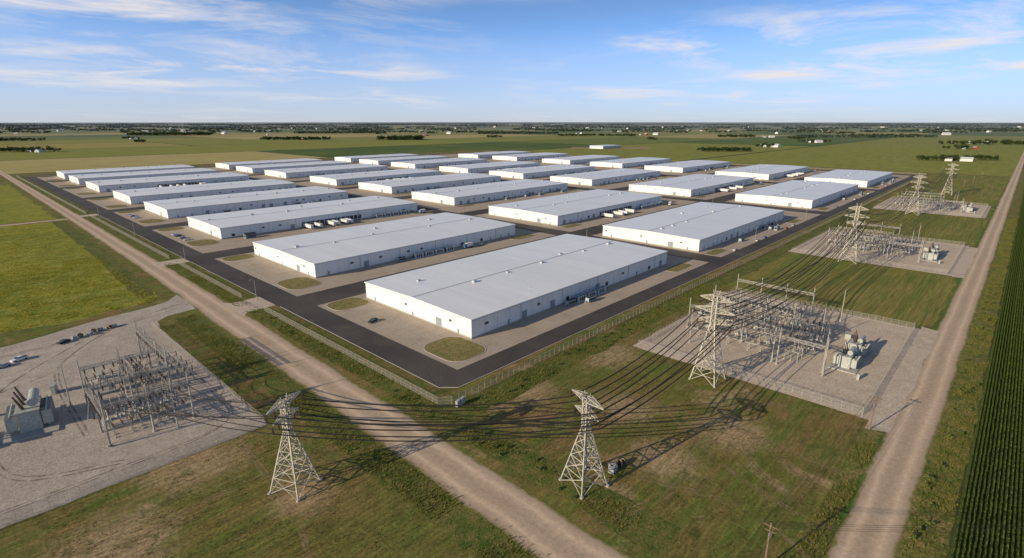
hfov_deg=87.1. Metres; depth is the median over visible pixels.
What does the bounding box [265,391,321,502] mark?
transmission tower
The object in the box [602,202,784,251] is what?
warehouse
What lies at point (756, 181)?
asphalt street
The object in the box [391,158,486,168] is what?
warehouse
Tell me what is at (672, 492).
worn track
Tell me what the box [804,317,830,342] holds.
busbar support
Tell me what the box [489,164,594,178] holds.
warehouse
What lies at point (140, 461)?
weeds
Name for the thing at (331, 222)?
semi trailer
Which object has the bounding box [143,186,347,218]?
warehouse
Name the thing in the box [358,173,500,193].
warehouse
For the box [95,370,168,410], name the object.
busbar support
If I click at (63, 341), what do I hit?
parked car
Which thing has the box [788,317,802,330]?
circuit breaker
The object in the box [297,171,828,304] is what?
asphalt lane
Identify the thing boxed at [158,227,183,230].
grass island
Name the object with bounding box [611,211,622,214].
semi trailer
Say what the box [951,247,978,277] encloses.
gravel drive
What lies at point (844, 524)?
overhead wire
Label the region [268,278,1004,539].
roadside shrubs
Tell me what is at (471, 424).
power line
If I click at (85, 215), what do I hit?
gravel drive
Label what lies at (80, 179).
warehouse
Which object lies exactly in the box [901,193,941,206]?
substation gantry
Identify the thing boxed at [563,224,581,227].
grass island
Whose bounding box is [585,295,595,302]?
cooling unit
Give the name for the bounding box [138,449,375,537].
worn track
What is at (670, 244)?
doors and windows
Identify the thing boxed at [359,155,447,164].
warehouse
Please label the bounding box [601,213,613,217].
semi trailer
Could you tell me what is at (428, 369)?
perimeter road
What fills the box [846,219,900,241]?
substation gantry
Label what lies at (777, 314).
circuit breaker
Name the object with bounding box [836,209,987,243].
mown lawn
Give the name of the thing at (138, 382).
circuit breaker
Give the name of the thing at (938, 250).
power transformer
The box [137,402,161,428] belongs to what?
disconnect switch
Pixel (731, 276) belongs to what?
rough verge
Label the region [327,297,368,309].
grass island
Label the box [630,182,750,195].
doors and windows
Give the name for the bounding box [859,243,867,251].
circuit breaker
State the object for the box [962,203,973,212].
power transformer
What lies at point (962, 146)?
tree line
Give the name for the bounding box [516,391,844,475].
worn track
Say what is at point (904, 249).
busbar support
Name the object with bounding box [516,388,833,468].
worn track
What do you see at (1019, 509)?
corn field
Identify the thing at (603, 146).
industrial shed
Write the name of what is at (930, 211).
chain link fence
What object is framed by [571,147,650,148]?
bare lot
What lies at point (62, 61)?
sky
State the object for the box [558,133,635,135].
tree line
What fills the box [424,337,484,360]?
grass island
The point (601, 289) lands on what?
generator unit
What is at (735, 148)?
tree line
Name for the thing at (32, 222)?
dirt road
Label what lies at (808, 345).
substation gantry
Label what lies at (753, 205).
asphalt street
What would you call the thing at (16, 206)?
meadow
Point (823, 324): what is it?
lightning mast
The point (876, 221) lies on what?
power line
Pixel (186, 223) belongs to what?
asphalt lane
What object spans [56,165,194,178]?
warehouse
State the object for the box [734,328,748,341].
circuit breaker
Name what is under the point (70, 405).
lightning mast
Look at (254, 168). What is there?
warehouse
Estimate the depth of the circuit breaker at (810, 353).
217.05 m
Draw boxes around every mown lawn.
[725,252,957,325]
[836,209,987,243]
[891,174,1009,204]
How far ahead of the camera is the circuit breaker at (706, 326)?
240.04 m
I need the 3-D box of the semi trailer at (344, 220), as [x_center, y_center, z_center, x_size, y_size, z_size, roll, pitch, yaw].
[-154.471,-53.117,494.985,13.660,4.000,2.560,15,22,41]
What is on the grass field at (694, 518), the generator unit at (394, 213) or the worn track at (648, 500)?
the worn track at (648, 500)
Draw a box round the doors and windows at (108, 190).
[86,178,241,191]
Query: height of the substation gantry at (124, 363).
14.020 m
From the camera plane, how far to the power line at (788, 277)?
255.68 m
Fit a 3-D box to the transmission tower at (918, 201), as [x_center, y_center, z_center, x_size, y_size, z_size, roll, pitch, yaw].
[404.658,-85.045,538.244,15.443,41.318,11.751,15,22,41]
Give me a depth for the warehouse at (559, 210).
539.68 m
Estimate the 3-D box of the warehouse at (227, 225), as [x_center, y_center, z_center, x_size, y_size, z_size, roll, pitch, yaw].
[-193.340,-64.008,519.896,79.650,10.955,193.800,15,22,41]
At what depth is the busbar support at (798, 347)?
215.10 m
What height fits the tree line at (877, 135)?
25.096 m
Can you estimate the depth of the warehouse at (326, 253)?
379.61 m
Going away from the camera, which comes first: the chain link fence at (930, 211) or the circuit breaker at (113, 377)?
the circuit breaker at (113, 377)
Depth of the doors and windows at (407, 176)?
834.24 m
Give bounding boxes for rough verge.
[14,176,680,553]
[52,221,154,297]
[174,314,533,557]
[446,204,874,419]
[789,428,883,557]
[896,168,1023,557]
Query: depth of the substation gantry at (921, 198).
579.65 m
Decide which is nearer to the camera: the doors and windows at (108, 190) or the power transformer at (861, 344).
the power transformer at (861, 344)
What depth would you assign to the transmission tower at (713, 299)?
190.27 m
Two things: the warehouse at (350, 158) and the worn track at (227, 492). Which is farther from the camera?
the warehouse at (350, 158)
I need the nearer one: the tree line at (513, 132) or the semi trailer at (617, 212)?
the semi trailer at (617, 212)
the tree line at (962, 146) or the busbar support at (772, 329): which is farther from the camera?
the tree line at (962, 146)
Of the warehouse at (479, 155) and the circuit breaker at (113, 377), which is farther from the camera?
the warehouse at (479, 155)
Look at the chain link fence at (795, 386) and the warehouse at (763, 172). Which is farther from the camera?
the warehouse at (763, 172)
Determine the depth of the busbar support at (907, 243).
393.16 m
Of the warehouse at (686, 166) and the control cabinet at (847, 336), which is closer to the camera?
the control cabinet at (847, 336)
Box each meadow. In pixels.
[0,185,54,223]
[0,221,154,332]
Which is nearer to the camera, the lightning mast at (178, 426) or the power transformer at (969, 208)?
the lightning mast at (178, 426)
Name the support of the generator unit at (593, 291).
on the concrete apron
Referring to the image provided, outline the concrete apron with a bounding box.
[35,153,909,369]
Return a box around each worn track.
[123,447,368,543]
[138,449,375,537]
[242,447,304,546]
[244,443,310,556]
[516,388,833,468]
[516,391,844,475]
[578,390,760,520]
[602,395,757,522]
[609,347,823,526]
[611,351,824,530]
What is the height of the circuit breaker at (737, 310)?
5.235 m
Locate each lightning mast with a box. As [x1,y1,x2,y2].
[59,361,72,406]
[168,378,179,428]
[775,327,781,363]
[819,305,826,339]
[821,330,829,372]
[839,291,845,320]
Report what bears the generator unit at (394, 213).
on the concrete apron
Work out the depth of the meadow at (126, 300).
313.64 m
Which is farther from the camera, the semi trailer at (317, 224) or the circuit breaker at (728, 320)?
the semi trailer at (317, 224)
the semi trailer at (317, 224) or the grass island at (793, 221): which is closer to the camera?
the semi trailer at (317, 224)
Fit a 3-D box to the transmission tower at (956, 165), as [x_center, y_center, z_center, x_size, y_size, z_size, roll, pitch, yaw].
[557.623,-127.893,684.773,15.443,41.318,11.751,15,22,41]
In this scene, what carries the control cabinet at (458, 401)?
on the rough verge at (731, 276)
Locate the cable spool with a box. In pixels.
[619,458,625,465]
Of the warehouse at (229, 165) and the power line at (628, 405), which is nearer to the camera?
the power line at (628, 405)
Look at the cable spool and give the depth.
146.56 m
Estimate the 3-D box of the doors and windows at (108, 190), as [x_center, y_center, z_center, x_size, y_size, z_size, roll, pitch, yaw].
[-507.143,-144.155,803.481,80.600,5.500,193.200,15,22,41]
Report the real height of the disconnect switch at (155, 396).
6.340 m
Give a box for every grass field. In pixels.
[0,150,1008,557]
[0,403,473,557]
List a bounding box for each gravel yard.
[0,295,268,528]
[632,290,922,420]
[788,229,968,275]
[872,198,991,217]
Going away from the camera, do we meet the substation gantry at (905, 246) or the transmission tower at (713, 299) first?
the transmission tower at (713, 299)
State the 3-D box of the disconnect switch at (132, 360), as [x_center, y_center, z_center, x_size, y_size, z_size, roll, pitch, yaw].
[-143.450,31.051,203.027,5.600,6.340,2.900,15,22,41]
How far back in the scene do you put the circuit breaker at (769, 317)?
250.90 m
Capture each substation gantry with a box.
[76,340,163,404]
[84,357,173,419]
[84,381,112,448]
[98,371,195,447]
[115,347,141,404]
[134,320,173,388]
[686,298,775,350]
[715,285,796,332]
[735,274,815,316]
[770,327,829,376]
[826,227,886,254]
[837,225,894,247]
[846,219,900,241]
[886,238,923,262]
[895,194,938,209]
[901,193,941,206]
[904,188,944,201]
[939,199,963,212]
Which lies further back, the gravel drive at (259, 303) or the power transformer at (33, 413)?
the gravel drive at (259, 303)
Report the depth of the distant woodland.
10279.87 m
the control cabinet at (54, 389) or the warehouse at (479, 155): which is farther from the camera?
the warehouse at (479, 155)
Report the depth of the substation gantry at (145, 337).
198.19 m
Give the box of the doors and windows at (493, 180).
[359,180,494,192]
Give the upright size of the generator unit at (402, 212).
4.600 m
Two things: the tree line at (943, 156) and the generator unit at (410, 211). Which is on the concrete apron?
the generator unit at (410, 211)
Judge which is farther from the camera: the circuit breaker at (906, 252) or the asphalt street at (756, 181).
the asphalt street at (756, 181)
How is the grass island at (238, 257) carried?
on the concrete apron
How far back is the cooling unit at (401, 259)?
360.36 m
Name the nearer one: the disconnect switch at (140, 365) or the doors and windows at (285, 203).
the disconnect switch at (140, 365)
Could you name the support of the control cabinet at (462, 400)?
on the rough verge at (731, 276)
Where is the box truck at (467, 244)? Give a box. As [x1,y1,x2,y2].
[463,242,472,248]
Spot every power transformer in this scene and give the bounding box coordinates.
[2,387,60,444]
[828,341,863,374]
[844,330,872,360]
[920,247,939,261]
[926,242,941,257]
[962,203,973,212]
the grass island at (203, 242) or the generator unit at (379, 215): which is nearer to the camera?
the grass island at (203, 242)
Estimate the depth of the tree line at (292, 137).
2758.10 m
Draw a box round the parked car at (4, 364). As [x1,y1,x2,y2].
[0,362,11,368]
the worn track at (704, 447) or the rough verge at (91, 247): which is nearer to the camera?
the worn track at (704, 447)
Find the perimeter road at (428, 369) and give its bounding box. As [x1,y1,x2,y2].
[25,152,918,386]
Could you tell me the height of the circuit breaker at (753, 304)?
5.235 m
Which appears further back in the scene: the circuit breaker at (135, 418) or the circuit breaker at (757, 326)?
the circuit breaker at (757, 326)
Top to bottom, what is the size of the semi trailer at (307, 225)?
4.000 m
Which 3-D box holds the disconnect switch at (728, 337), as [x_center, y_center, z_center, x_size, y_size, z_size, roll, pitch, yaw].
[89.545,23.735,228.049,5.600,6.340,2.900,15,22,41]
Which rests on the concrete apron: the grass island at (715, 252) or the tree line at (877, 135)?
the grass island at (715, 252)
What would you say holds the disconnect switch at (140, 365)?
on the gravel yard at (55, 458)
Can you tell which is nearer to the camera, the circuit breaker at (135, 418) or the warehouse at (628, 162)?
the circuit breaker at (135, 418)
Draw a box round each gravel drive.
[73,214,97,217]
[153,258,189,267]
[221,297,274,315]
[862,327,938,432]
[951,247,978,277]
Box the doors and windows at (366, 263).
[255,233,509,275]
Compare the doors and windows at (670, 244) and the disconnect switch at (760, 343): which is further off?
the doors and windows at (670, 244)
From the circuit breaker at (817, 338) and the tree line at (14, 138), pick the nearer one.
the circuit breaker at (817, 338)
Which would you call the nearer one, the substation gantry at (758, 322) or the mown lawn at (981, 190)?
the substation gantry at (758, 322)
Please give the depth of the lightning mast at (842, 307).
251.41 m
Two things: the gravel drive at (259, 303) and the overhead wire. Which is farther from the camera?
the gravel drive at (259, 303)
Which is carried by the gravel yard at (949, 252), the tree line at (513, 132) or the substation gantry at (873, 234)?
the substation gantry at (873, 234)
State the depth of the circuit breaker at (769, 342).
221.94 m
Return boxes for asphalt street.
[249,178,719,261]
[388,168,825,213]
[487,162,876,190]
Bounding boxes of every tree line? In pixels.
[0,127,1023,133]
[0,137,45,140]
[0,145,61,151]
[126,131,213,134]
[133,139,145,142]
[260,136,330,139]
[293,130,379,132]
[376,135,426,139]
[477,131,558,133]
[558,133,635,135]
[696,146,751,151]
[717,134,755,136]
[755,142,774,146]
[788,136,809,138]
[796,133,937,137]
[797,139,831,141]
[842,133,919,135]
[916,154,964,160]
[938,140,1023,144]
[942,144,969,148]
[963,154,999,159]
[975,139,1010,141]
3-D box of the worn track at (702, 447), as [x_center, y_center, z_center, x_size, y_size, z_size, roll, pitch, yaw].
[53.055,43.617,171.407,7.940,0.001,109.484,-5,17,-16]
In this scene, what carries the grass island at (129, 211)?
on the concrete apron
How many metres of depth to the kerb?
288.22 m
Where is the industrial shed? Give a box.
[589,145,620,148]
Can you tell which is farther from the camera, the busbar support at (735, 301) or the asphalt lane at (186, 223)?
the asphalt lane at (186, 223)
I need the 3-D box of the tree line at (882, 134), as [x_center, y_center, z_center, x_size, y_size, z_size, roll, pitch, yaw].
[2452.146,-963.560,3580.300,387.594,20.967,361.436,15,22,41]
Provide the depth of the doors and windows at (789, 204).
592.79 m
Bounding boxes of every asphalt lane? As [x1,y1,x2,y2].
[46,157,449,181]
[59,158,491,188]
[83,161,541,199]
[109,164,589,211]
[145,168,643,229]
[203,173,714,258]
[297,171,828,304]
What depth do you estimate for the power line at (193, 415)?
149.27 m
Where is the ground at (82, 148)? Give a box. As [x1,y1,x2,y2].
[0,122,1023,557]
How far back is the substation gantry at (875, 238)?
385.96 m
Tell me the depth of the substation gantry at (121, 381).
174.43 m
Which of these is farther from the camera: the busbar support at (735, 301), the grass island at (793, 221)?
the grass island at (793, 221)
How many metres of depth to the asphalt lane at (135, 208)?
580.54 m
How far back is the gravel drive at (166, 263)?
358.07 m
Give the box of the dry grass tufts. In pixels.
[37,321,852,557]
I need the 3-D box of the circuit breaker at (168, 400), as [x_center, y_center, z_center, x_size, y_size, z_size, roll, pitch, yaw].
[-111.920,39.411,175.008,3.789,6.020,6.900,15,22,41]
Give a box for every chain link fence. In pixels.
[0,324,264,526]
[17,151,924,403]
[638,289,914,414]
[794,227,964,273]
[875,196,988,216]
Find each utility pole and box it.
[763,522,778,557]
[869,396,881,429]
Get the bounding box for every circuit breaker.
[89,375,113,396]
[102,403,130,430]
[110,370,133,391]
[130,366,150,385]
[130,396,155,421]
[155,389,181,413]
[705,321,718,332]
[725,317,738,326]
[731,305,743,316]
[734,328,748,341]
[748,299,760,310]
[753,320,767,334]
[758,310,772,323]
[765,334,781,350]
[776,305,789,316]
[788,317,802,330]
[799,339,815,355]
[808,331,823,347]
[816,324,831,338]
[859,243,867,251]
[900,248,910,255]
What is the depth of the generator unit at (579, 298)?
279.35 m
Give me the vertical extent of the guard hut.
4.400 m
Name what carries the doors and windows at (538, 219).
in the warehouse at (559, 210)
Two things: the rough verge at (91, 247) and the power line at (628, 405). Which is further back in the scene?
the rough verge at (91, 247)
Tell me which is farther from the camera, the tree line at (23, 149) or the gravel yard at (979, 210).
the tree line at (23, 149)
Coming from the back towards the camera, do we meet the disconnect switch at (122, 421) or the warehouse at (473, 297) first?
the warehouse at (473, 297)
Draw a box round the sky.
[0,0,1023,122]
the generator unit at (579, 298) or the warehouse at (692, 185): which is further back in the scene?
the warehouse at (692, 185)
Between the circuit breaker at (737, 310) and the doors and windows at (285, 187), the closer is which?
the circuit breaker at (737, 310)
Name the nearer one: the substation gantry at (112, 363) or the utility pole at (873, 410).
the utility pole at (873, 410)
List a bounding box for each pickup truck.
[10,355,28,362]
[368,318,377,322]
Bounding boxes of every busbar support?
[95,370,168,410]
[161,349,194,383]
[724,291,749,309]
[728,311,757,333]
[751,296,776,319]
[758,316,787,341]
[779,303,804,325]
[783,332,813,362]
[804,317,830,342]
[873,240,887,251]
[893,245,907,257]
[899,239,913,251]
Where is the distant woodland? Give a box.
[0,123,1023,128]
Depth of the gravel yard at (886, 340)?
215.67 m
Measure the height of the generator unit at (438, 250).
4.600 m
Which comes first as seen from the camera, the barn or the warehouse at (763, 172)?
the warehouse at (763, 172)
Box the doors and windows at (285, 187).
[115,187,287,203]
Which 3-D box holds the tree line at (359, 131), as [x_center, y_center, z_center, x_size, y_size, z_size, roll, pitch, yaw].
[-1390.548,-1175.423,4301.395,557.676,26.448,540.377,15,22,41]
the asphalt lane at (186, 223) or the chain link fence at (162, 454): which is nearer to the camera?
the chain link fence at (162, 454)
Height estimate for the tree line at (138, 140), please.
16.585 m
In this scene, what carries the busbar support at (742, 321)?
on the gravel yard at (886, 340)
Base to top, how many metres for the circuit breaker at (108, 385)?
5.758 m
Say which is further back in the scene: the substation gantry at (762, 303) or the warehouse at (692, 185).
the warehouse at (692, 185)
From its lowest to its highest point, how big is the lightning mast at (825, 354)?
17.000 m
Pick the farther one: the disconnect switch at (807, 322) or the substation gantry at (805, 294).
the substation gantry at (805, 294)
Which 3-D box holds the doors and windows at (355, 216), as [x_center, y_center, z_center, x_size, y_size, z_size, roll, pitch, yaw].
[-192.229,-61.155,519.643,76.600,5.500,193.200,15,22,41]
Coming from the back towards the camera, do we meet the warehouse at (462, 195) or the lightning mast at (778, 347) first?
the warehouse at (462, 195)
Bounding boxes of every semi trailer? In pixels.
[303,223,313,228]
[313,222,322,226]
[326,220,335,225]
[339,218,348,223]
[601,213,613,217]
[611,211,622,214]
[622,208,634,212]
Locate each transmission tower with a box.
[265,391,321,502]
[559,389,608,499]
[688,290,736,387]
[838,203,869,263]
[906,173,927,215]
[940,162,958,195]
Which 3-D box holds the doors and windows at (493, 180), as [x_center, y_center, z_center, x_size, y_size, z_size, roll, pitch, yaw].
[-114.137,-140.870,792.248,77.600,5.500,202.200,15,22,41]
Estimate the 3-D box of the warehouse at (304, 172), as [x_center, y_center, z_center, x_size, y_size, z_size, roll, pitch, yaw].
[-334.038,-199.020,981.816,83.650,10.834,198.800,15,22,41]
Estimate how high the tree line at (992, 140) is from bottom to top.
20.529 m
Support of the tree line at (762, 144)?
on the ground at (82, 148)
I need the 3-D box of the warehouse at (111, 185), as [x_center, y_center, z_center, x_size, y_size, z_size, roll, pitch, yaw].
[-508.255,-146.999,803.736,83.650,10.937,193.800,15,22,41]
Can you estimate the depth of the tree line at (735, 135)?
3218.66 m
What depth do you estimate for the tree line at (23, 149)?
1652.78 m
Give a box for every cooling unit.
[396,256,406,261]
[565,298,575,306]
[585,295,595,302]
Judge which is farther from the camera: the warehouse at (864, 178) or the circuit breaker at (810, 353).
the warehouse at (864, 178)
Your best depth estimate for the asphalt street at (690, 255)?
446.79 m
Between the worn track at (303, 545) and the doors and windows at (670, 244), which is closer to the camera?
the worn track at (303, 545)
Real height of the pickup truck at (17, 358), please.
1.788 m
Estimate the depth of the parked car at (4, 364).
205.17 m
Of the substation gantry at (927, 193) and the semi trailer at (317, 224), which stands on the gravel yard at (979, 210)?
the substation gantry at (927, 193)
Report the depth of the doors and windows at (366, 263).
345.90 m
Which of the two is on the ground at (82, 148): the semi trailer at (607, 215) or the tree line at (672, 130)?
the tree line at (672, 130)
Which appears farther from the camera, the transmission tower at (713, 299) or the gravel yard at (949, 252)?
the gravel yard at (949, 252)
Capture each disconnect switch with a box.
[85,368,105,388]
[102,364,120,377]
[102,396,122,419]
[109,412,135,437]
[125,354,138,370]
[127,389,147,410]
[131,357,144,378]
[137,365,150,382]
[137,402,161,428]
[143,373,157,392]
[152,381,172,402]
[163,396,186,419]
[687,319,700,335]
[716,326,730,343]
[746,334,762,352]
[769,320,783,333]
[787,331,803,345]
[797,323,812,337]
[806,317,820,328]
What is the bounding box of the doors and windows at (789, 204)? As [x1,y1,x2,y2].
[742,189,854,207]
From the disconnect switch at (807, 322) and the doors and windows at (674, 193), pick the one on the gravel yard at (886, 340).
the disconnect switch at (807, 322)
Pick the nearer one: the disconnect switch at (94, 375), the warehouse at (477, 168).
the disconnect switch at (94, 375)
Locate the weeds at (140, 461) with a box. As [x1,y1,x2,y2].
[6,343,228,512]
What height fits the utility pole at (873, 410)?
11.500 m
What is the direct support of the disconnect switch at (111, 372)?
on the gravel yard at (55, 458)
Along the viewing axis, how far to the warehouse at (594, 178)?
837.96 m
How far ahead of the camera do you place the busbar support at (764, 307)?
261.52 m
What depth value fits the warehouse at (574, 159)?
1224.11 m
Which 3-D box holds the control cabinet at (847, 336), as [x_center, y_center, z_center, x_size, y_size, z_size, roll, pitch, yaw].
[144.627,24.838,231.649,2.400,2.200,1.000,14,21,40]
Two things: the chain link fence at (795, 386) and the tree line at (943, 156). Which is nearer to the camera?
the chain link fence at (795, 386)
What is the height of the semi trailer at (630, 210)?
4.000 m
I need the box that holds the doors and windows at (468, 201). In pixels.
[413,188,562,204]
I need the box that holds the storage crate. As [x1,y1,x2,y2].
[608,464,616,474]
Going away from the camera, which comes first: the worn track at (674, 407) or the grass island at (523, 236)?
the worn track at (674, 407)
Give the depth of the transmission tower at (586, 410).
135.24 m
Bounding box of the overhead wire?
[738,397,1014,557]
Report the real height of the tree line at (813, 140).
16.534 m
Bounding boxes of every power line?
[90,211,868,433]
[266,396,603,441]
[571,311,735,428]
[694,212,869,330]
[844,180,927,228]
[913,167,959,192]
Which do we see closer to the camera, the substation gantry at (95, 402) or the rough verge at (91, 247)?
the substation gantry at (95, 402)
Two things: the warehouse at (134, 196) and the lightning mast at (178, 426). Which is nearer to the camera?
the lightning mast at (178, 426)
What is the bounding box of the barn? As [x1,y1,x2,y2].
[960,157,973,161]
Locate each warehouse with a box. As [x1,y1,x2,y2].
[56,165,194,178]
[68,168,217,184]
[85,172,248,192]
[113,179,295,204]
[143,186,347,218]
[187,196,417,238]
[215,158,321,169]
[236,161,350,172]
[252,212,515,277]
[264,164,387,177]
[310,168,440,185]
[335,154,418,161]
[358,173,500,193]
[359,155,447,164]
[364,234,667,338]
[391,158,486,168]
[412,179,566,205]
[439,161,539,172]
[458,151,529,157]
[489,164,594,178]
[489,189,661,225]
[492,152,567,160]
[542,155,619,163]
[550,168,659,185]
[590,157,670,167]
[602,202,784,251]
[629,174,752,196]
[644,160,729,172]
[715,164,808,179]
[735,180,858,208]
[804,169,893,187]
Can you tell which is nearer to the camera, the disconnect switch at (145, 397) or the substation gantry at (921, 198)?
the disconnect switch at (145, 397)
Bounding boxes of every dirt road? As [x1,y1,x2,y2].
[0,170,630,557]
[0,219,67,226]
[825,151,1023,557]
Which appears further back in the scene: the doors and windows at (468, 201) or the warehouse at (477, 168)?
the warehouse at (477, 168)
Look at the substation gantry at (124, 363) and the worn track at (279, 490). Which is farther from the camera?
the substation gantry at (124, 363)
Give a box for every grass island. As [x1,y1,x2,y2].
[77,192,96,194]
[105,205,127,207]
[118,210,139,212]
[138,219,164,222]
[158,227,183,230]
[187,239,218,245]
[222,254,254,260]
[277,277,320,288]
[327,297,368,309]
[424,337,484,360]
[510,234,534,239]
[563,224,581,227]
[665,263,691,271]
[706,249,726,254]
[786,219,800,222]
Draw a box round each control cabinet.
[49,382,58,394]
[455,398,460,407]
[460,396,464,404]
[844,333,850,338]
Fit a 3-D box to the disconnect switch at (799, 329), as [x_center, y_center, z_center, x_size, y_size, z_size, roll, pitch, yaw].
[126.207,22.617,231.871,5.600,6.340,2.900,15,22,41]
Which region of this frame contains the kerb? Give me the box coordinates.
[39,158,914,387]
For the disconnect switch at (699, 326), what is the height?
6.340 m
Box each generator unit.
[375,212,382,217]
[383,211,390,216]
[391,210,398,215]
[399,209,406,214]
[407,209,414,213]
[413,250,423,258]
[423,250,433,256]
[434,246,443,254]
[444,244,454,251]
[574,291,586,302]
[585,287,596,296]
[595,285,605,294]
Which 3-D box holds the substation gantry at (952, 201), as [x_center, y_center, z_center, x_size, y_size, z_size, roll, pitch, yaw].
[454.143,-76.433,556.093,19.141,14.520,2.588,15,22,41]
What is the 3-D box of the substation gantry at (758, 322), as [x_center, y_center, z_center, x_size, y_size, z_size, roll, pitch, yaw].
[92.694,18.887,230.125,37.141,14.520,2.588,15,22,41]
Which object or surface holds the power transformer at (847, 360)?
on the gravel yard at (886, 340)
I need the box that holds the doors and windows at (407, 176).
[328,176,408,184]
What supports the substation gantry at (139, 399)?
on the gravel yard at (55, 458)
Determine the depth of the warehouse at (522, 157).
1330.31 m
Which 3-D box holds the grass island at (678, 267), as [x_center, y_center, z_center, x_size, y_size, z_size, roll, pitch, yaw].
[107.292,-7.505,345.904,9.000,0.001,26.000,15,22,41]
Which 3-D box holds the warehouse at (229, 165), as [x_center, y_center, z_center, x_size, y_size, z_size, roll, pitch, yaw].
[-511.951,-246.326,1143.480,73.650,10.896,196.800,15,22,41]
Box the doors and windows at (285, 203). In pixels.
[147,195,341,217]
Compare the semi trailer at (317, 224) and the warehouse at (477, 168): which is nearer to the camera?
the semi trailer at (317, 224)
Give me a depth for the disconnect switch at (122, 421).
160.89 m
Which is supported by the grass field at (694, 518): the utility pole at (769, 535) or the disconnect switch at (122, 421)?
the utility pole at (769, 535)
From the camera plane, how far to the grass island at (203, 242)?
416.94 m
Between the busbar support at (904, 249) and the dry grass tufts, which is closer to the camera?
the dry grass tufts
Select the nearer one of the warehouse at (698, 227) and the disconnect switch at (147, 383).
the disconnect switch at (147, 383)
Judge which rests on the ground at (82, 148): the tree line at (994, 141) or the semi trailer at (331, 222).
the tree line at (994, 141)
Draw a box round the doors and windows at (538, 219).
[490,202,648,224]
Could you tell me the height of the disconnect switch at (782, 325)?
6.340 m
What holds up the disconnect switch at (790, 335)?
on the gravel yard at (886, 340)
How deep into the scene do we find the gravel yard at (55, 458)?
169.33 m
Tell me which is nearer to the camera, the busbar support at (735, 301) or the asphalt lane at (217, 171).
the busbar support at (735, 301)
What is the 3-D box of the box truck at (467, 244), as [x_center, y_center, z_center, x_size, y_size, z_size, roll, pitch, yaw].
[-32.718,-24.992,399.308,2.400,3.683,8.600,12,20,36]
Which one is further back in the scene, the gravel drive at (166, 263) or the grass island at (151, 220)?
the grass island at (151, 220)
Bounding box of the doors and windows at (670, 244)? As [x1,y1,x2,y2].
[605,220,778,249]
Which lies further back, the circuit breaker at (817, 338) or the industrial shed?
the industrial shed
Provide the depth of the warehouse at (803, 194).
630.95 m
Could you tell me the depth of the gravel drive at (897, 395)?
191.16 m
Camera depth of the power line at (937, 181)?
627.06 m
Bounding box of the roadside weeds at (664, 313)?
[164,219,1017,557]
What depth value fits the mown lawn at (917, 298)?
304.19 m
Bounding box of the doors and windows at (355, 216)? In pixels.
[191,209,404,237]
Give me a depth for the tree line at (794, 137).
2887.55 m
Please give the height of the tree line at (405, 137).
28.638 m
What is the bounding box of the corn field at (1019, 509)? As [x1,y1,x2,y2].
[949,195,1023,557]
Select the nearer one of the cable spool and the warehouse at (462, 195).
the cable spool
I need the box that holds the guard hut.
[243,232,256,238]
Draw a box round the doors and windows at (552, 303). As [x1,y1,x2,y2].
[374,260,661,333]
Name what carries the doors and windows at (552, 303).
in the warehouse at (473, 297)
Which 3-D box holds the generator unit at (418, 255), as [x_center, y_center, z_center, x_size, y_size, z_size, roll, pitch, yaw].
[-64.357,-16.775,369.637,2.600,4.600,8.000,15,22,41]
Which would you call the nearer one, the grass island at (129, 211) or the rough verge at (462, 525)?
the rough verge at (462, 525)
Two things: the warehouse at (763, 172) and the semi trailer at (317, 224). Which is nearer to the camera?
the semi trailer at (317, 224)
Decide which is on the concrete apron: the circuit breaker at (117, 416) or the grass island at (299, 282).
the grass island at (299, 282)
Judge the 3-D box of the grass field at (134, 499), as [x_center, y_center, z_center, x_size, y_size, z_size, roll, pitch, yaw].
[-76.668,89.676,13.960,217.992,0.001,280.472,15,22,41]
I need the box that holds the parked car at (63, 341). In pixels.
[56,339,70,344]
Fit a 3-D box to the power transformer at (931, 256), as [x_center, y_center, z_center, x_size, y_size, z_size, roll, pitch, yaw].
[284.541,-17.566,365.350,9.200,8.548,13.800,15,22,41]

